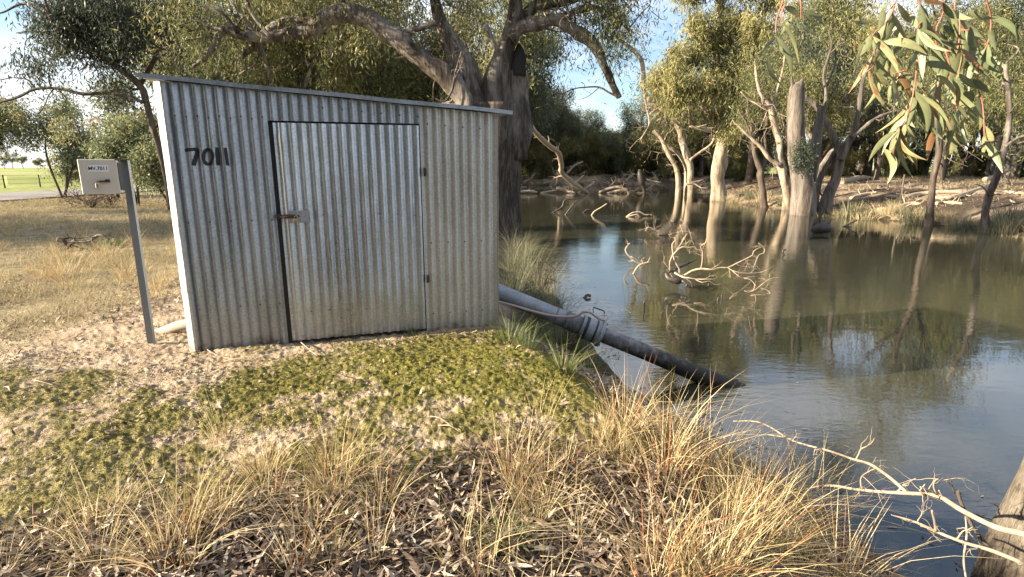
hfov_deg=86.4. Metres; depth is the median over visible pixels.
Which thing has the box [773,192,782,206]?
waterline tuft
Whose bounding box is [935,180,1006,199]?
fallen log
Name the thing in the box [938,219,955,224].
waterline tuft
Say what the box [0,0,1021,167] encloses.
sky
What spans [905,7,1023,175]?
woodland gum
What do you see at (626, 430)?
dry tussock
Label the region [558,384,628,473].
dry tussock
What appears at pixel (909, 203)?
fallen log
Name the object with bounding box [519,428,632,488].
dry tussock
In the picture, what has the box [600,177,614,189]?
drowned bough
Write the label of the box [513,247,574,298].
twiggy shrub
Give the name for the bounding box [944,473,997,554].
dead branch
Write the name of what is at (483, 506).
loose stick
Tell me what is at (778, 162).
slender pale gum
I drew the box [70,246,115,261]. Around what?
dry tussock
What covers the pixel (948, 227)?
waterline tuft
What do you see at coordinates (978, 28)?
woodland gum
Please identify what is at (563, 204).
water stick
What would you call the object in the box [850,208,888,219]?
waterline tuft
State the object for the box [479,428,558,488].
dry tussock
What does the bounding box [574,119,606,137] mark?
woodland gum
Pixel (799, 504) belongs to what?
dry tussock
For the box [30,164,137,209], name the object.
dry bush
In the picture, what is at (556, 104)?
woodland gum
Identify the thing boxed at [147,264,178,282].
dry tussock
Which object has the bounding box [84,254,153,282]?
dry tussock
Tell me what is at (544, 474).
dry tussock
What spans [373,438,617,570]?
dry tussock
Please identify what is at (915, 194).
fallen log
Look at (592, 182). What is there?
drowned bough
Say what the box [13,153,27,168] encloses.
woodland gum
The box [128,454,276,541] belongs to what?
dry tussock
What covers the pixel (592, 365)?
green tuft
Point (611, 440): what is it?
dry tussock
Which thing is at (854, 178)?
fallen log
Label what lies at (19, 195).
road
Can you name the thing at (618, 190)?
drowned bough
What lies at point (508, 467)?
dry tussock
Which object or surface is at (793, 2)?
woodland gum
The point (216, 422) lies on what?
dry tussock
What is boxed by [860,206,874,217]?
waterline tuft
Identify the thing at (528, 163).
river shrub
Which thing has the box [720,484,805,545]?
dry tussock
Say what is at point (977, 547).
dead branch
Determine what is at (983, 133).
woodland gum
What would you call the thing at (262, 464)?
dry tussock
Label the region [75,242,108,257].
dry tussock
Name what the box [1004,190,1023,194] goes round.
fallen log
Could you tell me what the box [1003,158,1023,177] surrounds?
river shrub
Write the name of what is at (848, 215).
waterline tuft
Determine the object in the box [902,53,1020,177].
woodland gum
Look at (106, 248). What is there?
dry tussock
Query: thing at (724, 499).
dry tussock
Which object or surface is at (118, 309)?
scattered leaves
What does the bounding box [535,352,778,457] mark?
dry tussock
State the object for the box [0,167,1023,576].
ground
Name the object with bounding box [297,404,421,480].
dry tussock
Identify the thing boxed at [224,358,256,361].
loose stick
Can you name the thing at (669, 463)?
dry tussock
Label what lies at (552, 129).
woodland gum
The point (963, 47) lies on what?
gum
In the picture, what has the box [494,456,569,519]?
dry tussock
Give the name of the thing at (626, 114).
woodland gum
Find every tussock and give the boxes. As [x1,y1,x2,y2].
[0,265,27,279]
[0,280,38,294]
[0,433,306,576]
[0,447,140,565]
[0,448,159,567]
[0,519,63,572]
[7,245,106,277]
[9,257,68,275]
[10,478,175,576]
[12,252,95,280]
[13,261,36,271]
[18,263,53,279]
[20,218,59,229]
[31,242,85,256]
[36,231,72,241]
[41,244,92,261]
[45,270,91,288]
[49,455,158,532]
[50,242,83,258]
[54,266,98,287]
[58,459,203,575]
[59,272,85,288]
[61,246,112,265]
[69,219,105,235]
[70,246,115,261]
[72,256,104,271]
[75,235,159,260]
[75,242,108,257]
[77,266,101,278]
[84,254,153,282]
[86,255,119,267]
[89,258,146,275]
[109,230,151,247]
[114,255,146,268]
[115,266,179,289]
[120,470,240,545]
[126,268,179,298]
[126,461,246,533]
[127,253,156,272]
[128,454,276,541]
[132,268,176,288]
[146,232,175,252]
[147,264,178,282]
[164,406,339,509]
[173,368,272,454]
[175,478,261,533]
[177,403,355,521]
[180,390,411,515]
[199,419,378,518]
[215,451,384,576]
[256,471,375,549]
[269,469,439,569]
[282,499,377,576]
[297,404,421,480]
[306,443,438,527]
[324,471,433,537]
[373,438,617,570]
[403,450,546,576]
[439,370,594,425]
[448,409,587,486]
[450,495,553,564]
[462,402,590,474]
[469,409,571,490]
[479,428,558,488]
[490,441,615,517]
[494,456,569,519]
[495,428,590,491]
[502,463,595,529]
[512,475,627,540]
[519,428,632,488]
[527,426,887,576]
[532,456,846,576]
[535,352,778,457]
[549,391,841,529]
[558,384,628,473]
[559,390,654,453]
[574,417,643,460]
[582,413,676,468]
[591,444,901,576]
[592,366,814,488]
[596,362,791,492]
[611,374,767,452]
[631,501,761,576]
[639,435,865,556]
[639,455,868,576]
[650,424,937,548]
[660,431,921,572]
[660,441,793,530]
[663,413,792,496]
[672,457,783,551]
[681,491,788,550]
[712,425,773,475]
[712,477,1001,576]
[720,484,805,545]
[721,427,904,572]
[739,431,900,552]
[739,509,878,576]
[744,490,839,563]
[779,483,822,522]
[782,505,865,565]
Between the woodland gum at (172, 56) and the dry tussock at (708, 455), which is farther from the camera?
the woodland gum at (172, 56)
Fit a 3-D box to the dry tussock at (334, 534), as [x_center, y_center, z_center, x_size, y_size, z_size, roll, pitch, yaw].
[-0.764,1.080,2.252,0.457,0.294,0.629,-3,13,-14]
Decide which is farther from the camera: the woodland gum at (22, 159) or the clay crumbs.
the woodland gum at (22, 159)
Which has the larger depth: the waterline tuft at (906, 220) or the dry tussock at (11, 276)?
the waterline tuft at (906, 220)
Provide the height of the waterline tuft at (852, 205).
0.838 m
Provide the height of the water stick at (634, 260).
0.706 m
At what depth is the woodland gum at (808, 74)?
38.90 m
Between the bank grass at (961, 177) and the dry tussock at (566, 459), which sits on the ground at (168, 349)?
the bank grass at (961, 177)
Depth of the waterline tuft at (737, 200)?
34.04 m
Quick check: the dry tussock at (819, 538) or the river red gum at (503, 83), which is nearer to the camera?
the dry tussock at (819, 538)
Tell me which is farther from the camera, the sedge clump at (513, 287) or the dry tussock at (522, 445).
the sedge clump at (513, 287)
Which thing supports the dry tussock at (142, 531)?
on the leaf litter at (595, 554)
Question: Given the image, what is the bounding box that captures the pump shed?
[135,72,512,351]
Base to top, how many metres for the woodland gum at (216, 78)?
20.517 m
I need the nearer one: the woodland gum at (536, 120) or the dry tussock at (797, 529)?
the dry tussock at (797, 529)
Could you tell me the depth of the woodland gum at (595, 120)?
68.36 m
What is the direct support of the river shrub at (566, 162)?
on the ground at (168, 349)
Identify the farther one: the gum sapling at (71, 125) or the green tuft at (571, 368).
the gum sapling at (71, 125)
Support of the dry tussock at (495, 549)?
on the ground at (168, 349)
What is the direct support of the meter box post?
on the ground at (168, 349)
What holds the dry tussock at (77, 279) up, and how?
on the ground at (168, 349)
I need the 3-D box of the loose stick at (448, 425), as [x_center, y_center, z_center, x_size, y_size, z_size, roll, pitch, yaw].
[-0.366,0.803,3.162,0.150,0.028,0.011,7,14,28]
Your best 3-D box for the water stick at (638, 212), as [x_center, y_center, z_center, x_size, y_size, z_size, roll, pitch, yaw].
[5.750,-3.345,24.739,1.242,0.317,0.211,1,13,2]
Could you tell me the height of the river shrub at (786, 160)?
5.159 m
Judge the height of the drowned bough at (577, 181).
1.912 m
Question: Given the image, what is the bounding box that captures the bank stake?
[900,175,904,203]
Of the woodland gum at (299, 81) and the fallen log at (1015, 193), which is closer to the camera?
the fallen log at (1015, 193)
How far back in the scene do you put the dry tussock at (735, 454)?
3.49 m
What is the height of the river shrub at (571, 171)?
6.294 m
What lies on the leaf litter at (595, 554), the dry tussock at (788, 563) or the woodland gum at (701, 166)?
the dry tussock at (788, 563)
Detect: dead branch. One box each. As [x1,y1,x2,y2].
[733,420,1023,536]
[891,501,1022,564]
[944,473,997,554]
[954,517,972,576]
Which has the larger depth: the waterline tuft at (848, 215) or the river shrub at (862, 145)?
the river shrub at (862, 145)
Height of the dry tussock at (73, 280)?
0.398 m
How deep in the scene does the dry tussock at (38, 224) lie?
15.13 m
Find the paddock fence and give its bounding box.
[0,175,72,187]
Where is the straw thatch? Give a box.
[2,344,931,576]
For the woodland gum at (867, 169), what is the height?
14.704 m
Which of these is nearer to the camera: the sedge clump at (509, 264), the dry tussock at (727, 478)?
the dry tussock at (727, 478)
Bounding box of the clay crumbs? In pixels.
[0,305,699,508]
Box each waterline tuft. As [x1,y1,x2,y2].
[723,195,743,202]
[724,192,739,201]
[740,189,758,200]
[752,189,776,203]
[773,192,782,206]
[817,204,833,213]
[827,205,846,214]
[832,196,875,218]
[846,198,865,212]
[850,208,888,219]
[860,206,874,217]
[869,202,897,214]
[878,207,899,215]
[887,200,913,212]
[887,212,900,219]
[890,205,936,225]
[896,208,910,216]
[909,207,939,219]
[911,207,923,217]
[934,208,958,219]
[934,210,961,222]
[934,211,961,221]
[936,220,974,228]
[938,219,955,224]
[946,212,980,229]
[956,215,979,224]
[968,221,994,232]
[975,221,1017,234]
[978,207,1023,233]
[979,197,1023,226]
[991,213,1023,233]
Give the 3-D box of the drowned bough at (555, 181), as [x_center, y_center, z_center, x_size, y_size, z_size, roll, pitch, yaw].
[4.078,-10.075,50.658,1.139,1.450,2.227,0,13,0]
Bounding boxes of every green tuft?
[403,325,421,334]
[471,306,558,347]
[498,331,616,374]
[504,322,569,349]
[510,308,541,330]
[521,317,564,338]
[538,321,577,347]
[563,334,598,357]
[571,338,623,373]
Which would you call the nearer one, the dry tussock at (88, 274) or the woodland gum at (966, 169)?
the dry tussock at (88, 274)
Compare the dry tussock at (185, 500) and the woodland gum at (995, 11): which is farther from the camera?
the woodland gum at (995, 11)
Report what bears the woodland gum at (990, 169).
on the ground at (168, 349)
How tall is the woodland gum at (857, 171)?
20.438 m
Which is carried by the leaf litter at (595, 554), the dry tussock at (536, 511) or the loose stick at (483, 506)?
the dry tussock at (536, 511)
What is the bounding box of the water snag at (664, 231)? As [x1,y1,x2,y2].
[639,215,676,234]
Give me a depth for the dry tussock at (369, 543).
2.31 m
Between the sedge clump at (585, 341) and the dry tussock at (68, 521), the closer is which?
the dry tussock at (68, 521)
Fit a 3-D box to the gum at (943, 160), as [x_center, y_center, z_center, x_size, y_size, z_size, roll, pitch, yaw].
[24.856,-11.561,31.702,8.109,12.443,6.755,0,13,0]
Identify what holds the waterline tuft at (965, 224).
on the ground at (168, 349)
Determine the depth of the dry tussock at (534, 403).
3.26 m
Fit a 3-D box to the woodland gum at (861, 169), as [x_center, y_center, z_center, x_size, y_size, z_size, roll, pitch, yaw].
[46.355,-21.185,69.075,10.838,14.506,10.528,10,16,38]
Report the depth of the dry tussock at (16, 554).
2.23 m
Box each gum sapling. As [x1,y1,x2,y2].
[0,91,100,197]
[32,76,104,188]
[38,72,158,203]
[72,105,161,205]
[119,128,166,204]
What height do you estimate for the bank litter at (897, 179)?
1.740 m
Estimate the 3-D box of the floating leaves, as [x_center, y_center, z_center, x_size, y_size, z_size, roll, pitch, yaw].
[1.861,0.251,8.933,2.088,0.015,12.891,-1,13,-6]
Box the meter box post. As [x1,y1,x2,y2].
[77,159,155,343]
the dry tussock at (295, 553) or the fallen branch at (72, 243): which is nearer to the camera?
the dry tussock at (295, 553)
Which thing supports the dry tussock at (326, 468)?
on the ground at (168, 349)
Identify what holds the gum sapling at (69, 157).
on the ground at (168, 349)
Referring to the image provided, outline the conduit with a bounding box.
[499,301,608,321]
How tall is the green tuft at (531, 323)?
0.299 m
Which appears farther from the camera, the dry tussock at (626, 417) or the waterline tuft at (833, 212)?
the waterline tuft at (833, 212)
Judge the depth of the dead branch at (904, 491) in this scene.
2.72 m
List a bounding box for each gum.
[0,0,231,209]
[0,47,34,165]
[0,155,9,168]
[6,152,17,168]
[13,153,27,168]
[31,158,40,165]
[86,0,282,113]
[103,0,251,97]
[113,0,691,246]
[143,7,324,89]
[192,0,386,90]
[223,41,380,94]
[239,0,400,96]
[290,0,431,98]
[357,2,484,102]
[391,61,480,102]
[403,0,572,107]
[408,0,575,143]
[475,32,572,141]
[530,78,585,178]
[530,103,549,139]
[545,98,583,127]
[553,108,607,174]
[570,103,600,129]
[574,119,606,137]
[596,129,618,173]
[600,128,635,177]
[606,3,731,195]
[613,96,667,147]
[620,102,659,134]
[631,0,792,200]
[637,84,702,137]
[646,67,712,175]
[650,105,709,156]
[689,0,859,183]
[693,105,714,143]
[695,29,814,125]
[706,123,753,149]
[710,33,814,206]
[714,0,817,209]
[726,0,865,175]
[740,16,838,163]
[757,0,915,80]
[763,0,1023,576]
[767,44,911,138]
[768,118,783,173]
[776,0,933,212]
[782,67,870,162]
[786,77,823,215]
[817,6,944,175]
[834,55,943,179]
[838,53,918,175]
[839,127,886,175]
[846,11,982,177]
[855,142,867,174]
[857,0,1023,226]
[865,0,1022,182]
[874,136,912,174]
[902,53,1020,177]
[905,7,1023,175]
[905,123,991,135]
[916,0,1017,176]
[947,129,992,173]
[960,0,1023,176]
[963,26,1023,177]
[964,0,1023,231]
[964,71,1023,179]
[968,0,1023,144]
[978,13,1023,178]
[978,120,1011,148]
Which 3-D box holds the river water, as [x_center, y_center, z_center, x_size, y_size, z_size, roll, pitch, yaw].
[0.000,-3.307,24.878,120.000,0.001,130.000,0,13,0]
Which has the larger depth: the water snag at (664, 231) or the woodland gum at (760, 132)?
the woodland gum at (760, 132)
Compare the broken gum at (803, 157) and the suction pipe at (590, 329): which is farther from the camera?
the broken gum at (803, 157)
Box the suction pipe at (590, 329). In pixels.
[499,284,745,386]
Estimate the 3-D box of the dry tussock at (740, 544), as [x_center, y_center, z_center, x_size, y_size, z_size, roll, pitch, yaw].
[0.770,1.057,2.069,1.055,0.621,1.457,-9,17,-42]
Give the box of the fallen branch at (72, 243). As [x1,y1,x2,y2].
[56,224,123,251]
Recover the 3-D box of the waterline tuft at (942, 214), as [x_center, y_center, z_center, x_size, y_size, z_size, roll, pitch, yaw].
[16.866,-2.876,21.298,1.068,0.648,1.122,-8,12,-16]
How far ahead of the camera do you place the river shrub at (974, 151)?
66.76 m
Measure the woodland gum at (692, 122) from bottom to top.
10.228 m
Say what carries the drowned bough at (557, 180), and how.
in the river water
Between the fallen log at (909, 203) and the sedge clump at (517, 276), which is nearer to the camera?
the sedge clump at (517, 276)
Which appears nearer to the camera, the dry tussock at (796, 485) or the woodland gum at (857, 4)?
the dry tussock at (796, 485)
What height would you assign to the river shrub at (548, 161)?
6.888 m
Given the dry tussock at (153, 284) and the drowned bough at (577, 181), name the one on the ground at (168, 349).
the dry tussock at (153, 284)
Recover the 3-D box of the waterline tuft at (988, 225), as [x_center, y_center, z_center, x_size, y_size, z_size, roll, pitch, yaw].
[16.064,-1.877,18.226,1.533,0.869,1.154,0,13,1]
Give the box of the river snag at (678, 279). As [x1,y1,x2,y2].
[658,219,773,302]
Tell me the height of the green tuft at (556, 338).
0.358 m
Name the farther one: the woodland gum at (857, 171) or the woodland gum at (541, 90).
the woodland gum at (857, 171)
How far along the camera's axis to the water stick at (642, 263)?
11.45 m
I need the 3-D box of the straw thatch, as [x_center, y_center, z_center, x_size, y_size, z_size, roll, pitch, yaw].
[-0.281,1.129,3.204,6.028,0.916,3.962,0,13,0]
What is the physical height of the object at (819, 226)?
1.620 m
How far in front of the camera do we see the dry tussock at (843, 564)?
2.48 m
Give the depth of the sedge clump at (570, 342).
5.80 m
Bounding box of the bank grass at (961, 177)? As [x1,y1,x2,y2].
[695,174,1023,231]
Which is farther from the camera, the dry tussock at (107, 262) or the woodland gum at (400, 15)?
the woodland gum at (400, 15)
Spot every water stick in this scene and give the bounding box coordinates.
[552,198,579,212]
[565,200,577,214]
[625,241,644,264]
[627,211,651,215]
[632,257,650,273]
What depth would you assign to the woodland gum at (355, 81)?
44.17 m
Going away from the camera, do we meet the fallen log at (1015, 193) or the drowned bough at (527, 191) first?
the fallen log at (1015, 193)
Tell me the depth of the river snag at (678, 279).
9.87 m
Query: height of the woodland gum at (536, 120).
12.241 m
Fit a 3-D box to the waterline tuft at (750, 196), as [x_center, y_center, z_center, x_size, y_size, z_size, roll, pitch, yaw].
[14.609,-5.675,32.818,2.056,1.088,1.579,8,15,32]
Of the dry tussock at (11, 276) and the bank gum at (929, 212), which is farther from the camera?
the bank gum at (929, 212)
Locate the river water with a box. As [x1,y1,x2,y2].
[521,185,1023,576]
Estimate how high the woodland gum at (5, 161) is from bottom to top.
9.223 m
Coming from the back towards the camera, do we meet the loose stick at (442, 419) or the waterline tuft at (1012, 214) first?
the waterline tuft at (1012, 214)
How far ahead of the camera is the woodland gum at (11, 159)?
378.11 m
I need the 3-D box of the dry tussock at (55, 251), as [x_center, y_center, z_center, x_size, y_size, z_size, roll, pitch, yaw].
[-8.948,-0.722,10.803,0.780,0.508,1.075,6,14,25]
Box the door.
[273,123,428,340]
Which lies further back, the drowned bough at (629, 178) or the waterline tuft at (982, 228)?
the drowned bough at (629, 178)
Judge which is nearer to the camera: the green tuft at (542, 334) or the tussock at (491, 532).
the tussock at (491, 532)
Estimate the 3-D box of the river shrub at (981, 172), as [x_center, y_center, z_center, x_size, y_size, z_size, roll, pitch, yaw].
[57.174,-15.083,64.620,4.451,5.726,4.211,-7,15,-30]
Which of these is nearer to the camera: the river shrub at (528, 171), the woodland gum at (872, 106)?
the woodland gum at (872, 106)
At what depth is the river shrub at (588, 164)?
68.17 m
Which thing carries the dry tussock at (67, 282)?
on the ground at (168, 349)
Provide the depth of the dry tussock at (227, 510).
2.52 m
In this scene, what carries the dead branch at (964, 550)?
on the ground at (168, 349)
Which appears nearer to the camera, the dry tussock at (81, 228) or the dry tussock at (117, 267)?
the dry tussock at (117, 267)
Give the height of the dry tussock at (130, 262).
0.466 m
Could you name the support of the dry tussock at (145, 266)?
on the ground at (168, 349)
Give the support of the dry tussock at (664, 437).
on the ground at (168, 349)
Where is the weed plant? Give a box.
[99,234,123,245]
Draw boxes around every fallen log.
[840,173,871,183]
[849,178,877,198]
[877,190,926,211]
[884,184,962,198]
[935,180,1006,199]
[935,194,963,204]
[982,175,1001,180]
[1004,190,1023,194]
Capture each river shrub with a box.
[128,96,158,128]
[521,160,533,175]
[522,135,557,175]
[525,128,571,178]
[530,121,578,172]
[548,128,582,175]
[565,145,594,174]
[567,126,619,174]
[567,129,604,175]
[598,124,628,174]
[600,122,662,176]
[635,142,664,175]
[640,121,710,177]
[643,125,688,175]
[691,137,729,175]
[691,138,711,174]
[702,138,741,177]
[726,147,753,181]
[730,132,775,177]
[756,144,775,174]
[776,138,825,174]
[823,133,871,176]
[824,143,866,176]
[874,141,917,176]
[907,132,935,176]
[948,145,984,176]
[955,143,986,176]
[972,140,1009,176]
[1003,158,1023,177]
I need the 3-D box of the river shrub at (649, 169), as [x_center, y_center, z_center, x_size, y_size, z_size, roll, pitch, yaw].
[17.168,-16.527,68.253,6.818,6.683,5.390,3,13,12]
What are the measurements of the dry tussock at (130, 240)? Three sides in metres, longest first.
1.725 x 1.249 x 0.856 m
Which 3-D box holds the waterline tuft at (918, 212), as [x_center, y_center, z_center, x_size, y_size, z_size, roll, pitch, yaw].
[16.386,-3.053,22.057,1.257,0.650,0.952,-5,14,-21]
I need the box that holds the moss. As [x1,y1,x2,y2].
[0,324,698,524]
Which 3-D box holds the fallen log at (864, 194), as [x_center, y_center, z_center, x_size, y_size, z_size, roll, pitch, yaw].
[18.044,-5.130,28.024,2.185,1.170,1.671,0,13,0]
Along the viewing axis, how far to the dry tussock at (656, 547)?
2.18 m
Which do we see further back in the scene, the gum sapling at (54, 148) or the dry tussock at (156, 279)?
the gum sapling at (54, 148)
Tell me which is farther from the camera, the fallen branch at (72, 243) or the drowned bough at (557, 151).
the drowned bough at (557, 151)
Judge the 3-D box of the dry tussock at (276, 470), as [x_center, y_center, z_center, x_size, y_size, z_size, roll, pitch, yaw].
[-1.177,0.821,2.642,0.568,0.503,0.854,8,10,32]
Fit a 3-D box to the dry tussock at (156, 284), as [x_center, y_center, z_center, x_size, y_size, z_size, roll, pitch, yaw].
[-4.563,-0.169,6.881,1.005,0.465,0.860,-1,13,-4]
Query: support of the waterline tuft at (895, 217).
on the ground at (168, 349)
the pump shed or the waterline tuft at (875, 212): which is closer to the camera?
the pump shed
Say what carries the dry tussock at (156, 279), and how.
on the ground at (168, 349)
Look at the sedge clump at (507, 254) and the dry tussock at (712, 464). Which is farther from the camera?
the sedge clump at (507, 254)
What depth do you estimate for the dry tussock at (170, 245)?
11.21 m
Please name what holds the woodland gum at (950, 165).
on the ground at (168, 349)
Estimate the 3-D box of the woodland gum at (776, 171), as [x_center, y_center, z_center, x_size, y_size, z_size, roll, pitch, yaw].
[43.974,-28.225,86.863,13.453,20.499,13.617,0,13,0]
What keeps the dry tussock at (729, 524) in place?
on the leaf litter at (595, 554)
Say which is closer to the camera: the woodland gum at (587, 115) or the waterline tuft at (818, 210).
the waterline tuft at (818, 210)
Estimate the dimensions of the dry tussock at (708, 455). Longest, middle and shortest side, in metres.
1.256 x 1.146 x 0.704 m
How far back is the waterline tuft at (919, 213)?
21.75 m
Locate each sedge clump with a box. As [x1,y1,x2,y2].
[498,225,560,256]
[499,236,617,290]
[499,237,551,274]
[499,262,573,294]
[500,229,550,267]
[500,237,586,280]
[501,252,592,293]
[505,224,560,256]
[505,252,605,306]
[509,276,619,322]
[517,276,620,312]
[536,282,597,307]
[537,308,619,354]
[548,306,634,348]
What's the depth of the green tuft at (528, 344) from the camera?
4.36 m
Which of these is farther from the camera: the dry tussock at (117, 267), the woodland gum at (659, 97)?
the woodland gum at (659, 97)
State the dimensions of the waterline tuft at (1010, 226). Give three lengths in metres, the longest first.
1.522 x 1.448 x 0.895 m
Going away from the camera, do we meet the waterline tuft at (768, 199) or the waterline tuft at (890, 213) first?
the waterline tuft at (890, 213)
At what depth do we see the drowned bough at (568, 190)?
46.16 m
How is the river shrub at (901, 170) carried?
on the ground at (168, 349)
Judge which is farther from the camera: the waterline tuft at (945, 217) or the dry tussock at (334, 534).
the waterline tuft at (945, 217)
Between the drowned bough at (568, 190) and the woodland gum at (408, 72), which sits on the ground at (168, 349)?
the woodland gum at (408, 72)
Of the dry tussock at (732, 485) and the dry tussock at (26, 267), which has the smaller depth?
the dry tussock at (732, 485)
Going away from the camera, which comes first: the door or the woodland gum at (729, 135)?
the door
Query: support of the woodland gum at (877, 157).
on the ground at (168, 349)
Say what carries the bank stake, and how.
on the ground at (168, 349)
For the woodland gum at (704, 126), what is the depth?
75.26 m
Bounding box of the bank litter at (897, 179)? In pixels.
[521,173,1023,229]
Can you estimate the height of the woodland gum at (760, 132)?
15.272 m
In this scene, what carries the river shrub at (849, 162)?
on the ground at (168, 349)
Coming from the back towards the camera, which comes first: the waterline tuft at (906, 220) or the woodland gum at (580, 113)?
the woodland gum at (580, 113)
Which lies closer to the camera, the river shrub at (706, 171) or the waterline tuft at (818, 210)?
the waterline tuft at (818, 210)
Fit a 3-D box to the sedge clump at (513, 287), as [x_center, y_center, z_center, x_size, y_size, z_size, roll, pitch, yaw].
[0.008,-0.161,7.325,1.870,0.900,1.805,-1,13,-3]
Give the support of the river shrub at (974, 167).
on the ground at (168, 349)
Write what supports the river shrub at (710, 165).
on the ground at (168, 349)
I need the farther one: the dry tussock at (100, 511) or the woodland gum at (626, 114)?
the woodland gum at (626, 114)
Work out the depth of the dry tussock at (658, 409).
3.39 m
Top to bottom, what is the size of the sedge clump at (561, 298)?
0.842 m
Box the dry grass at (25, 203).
[0,196,181,344]
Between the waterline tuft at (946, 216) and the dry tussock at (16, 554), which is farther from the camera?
the waterline tuft at (946, 216)
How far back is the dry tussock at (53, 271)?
8.57 m
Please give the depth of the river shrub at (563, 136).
69.03 m
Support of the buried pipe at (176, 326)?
attached to the pump shed
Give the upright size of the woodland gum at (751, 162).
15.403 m
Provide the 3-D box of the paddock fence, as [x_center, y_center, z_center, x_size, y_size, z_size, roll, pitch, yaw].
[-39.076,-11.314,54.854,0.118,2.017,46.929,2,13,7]
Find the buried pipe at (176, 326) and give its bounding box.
[154,319,185,332]
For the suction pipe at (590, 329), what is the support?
attached to the pump shed
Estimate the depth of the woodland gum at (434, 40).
44.58 m
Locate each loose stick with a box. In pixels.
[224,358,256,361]
[430,416,451,425]
[438,424,459,431]
[470,499,502,509]
[534,499,559,509]
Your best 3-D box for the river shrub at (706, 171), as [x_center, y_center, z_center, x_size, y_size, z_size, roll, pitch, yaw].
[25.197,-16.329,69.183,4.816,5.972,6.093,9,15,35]
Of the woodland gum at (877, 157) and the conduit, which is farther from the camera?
the woodland gum at (877, 157)
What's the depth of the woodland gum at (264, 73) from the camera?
53.36 m
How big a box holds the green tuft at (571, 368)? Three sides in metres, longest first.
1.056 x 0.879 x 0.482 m
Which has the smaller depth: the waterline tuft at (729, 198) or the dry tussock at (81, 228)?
the dry tussock at (81, 228)
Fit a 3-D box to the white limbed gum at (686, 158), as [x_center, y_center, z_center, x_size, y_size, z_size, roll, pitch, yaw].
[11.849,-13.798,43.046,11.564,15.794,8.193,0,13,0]
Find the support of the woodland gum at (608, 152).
on the ground at (168, 349)
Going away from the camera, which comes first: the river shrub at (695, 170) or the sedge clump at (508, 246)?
the sedge clump at (508, 246)
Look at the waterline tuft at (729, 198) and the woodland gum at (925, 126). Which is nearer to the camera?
the waterline tuft at (729, 198)
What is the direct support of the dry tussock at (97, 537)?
on the ground at (168, 349)
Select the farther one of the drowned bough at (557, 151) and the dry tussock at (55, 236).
the drowned bough at (557, 151)
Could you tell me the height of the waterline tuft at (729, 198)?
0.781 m
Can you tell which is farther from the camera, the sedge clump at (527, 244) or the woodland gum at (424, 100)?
the woodland gum at (424, 100)
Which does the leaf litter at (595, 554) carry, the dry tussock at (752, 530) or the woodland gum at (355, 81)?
the dry tussock at (752, 530)
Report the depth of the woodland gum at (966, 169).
55.22 m
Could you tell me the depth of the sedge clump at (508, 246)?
12.61 m
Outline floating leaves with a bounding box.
[529,248,999,569]
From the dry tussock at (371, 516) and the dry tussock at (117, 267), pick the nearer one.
the dry tussock at (371, 516)
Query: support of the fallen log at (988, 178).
on the ground at (168, 349)
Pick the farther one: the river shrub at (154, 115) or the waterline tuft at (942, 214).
the river shrub at (154, 115)
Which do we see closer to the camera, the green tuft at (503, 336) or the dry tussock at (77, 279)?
the green tuft at (503, 336)
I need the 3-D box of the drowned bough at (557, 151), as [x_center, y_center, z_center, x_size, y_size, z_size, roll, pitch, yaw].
[2.305,-8.392,37.543,3.047,4.628,16.978,4,13,18]
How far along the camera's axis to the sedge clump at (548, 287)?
7.79 m
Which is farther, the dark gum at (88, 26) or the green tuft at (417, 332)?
the dark gum at (88, 26)
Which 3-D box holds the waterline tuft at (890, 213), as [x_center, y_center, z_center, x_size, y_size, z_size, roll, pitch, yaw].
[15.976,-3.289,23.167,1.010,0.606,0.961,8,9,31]
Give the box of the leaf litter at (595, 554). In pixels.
[0,323,908,576]
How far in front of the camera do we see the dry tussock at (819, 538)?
2.75 m
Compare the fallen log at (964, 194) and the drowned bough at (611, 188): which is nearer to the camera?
the fallen log at (964, 194)
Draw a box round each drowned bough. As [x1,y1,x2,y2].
[521,183,537,193]
[533,125,589,193]
[540,172,594,192]
[543,169,576,187]
[552,175,559,187]
[556,183,575,193]
[566,161,582,173]
[577,177,600,192]
[580,171,609,184]
[599,177,642,192]
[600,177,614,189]
[607,182,636,193]
[615,169,635,181]
[622,169,660,183]
[646,180,668,190]
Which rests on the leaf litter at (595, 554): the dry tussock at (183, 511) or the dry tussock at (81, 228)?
the dry tussock at (183, 511)
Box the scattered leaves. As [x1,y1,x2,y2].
[0,271,181,353]
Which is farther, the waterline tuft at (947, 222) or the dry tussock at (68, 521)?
the waterline tuft at (947, 222)
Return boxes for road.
[0,186,151,199]
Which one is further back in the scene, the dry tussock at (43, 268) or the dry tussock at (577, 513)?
the dry tussock at (43, 268)
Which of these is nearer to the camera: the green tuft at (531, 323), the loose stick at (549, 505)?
the loose stick at (549, 505)
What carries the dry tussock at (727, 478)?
on the leaf litter at (595, 554)
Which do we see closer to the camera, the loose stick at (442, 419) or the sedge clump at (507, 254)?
the loose stick at (442, 419)
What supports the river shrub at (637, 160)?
on the ground at (168, 349)
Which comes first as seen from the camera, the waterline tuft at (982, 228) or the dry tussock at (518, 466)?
the dry tussock at (518, 466)

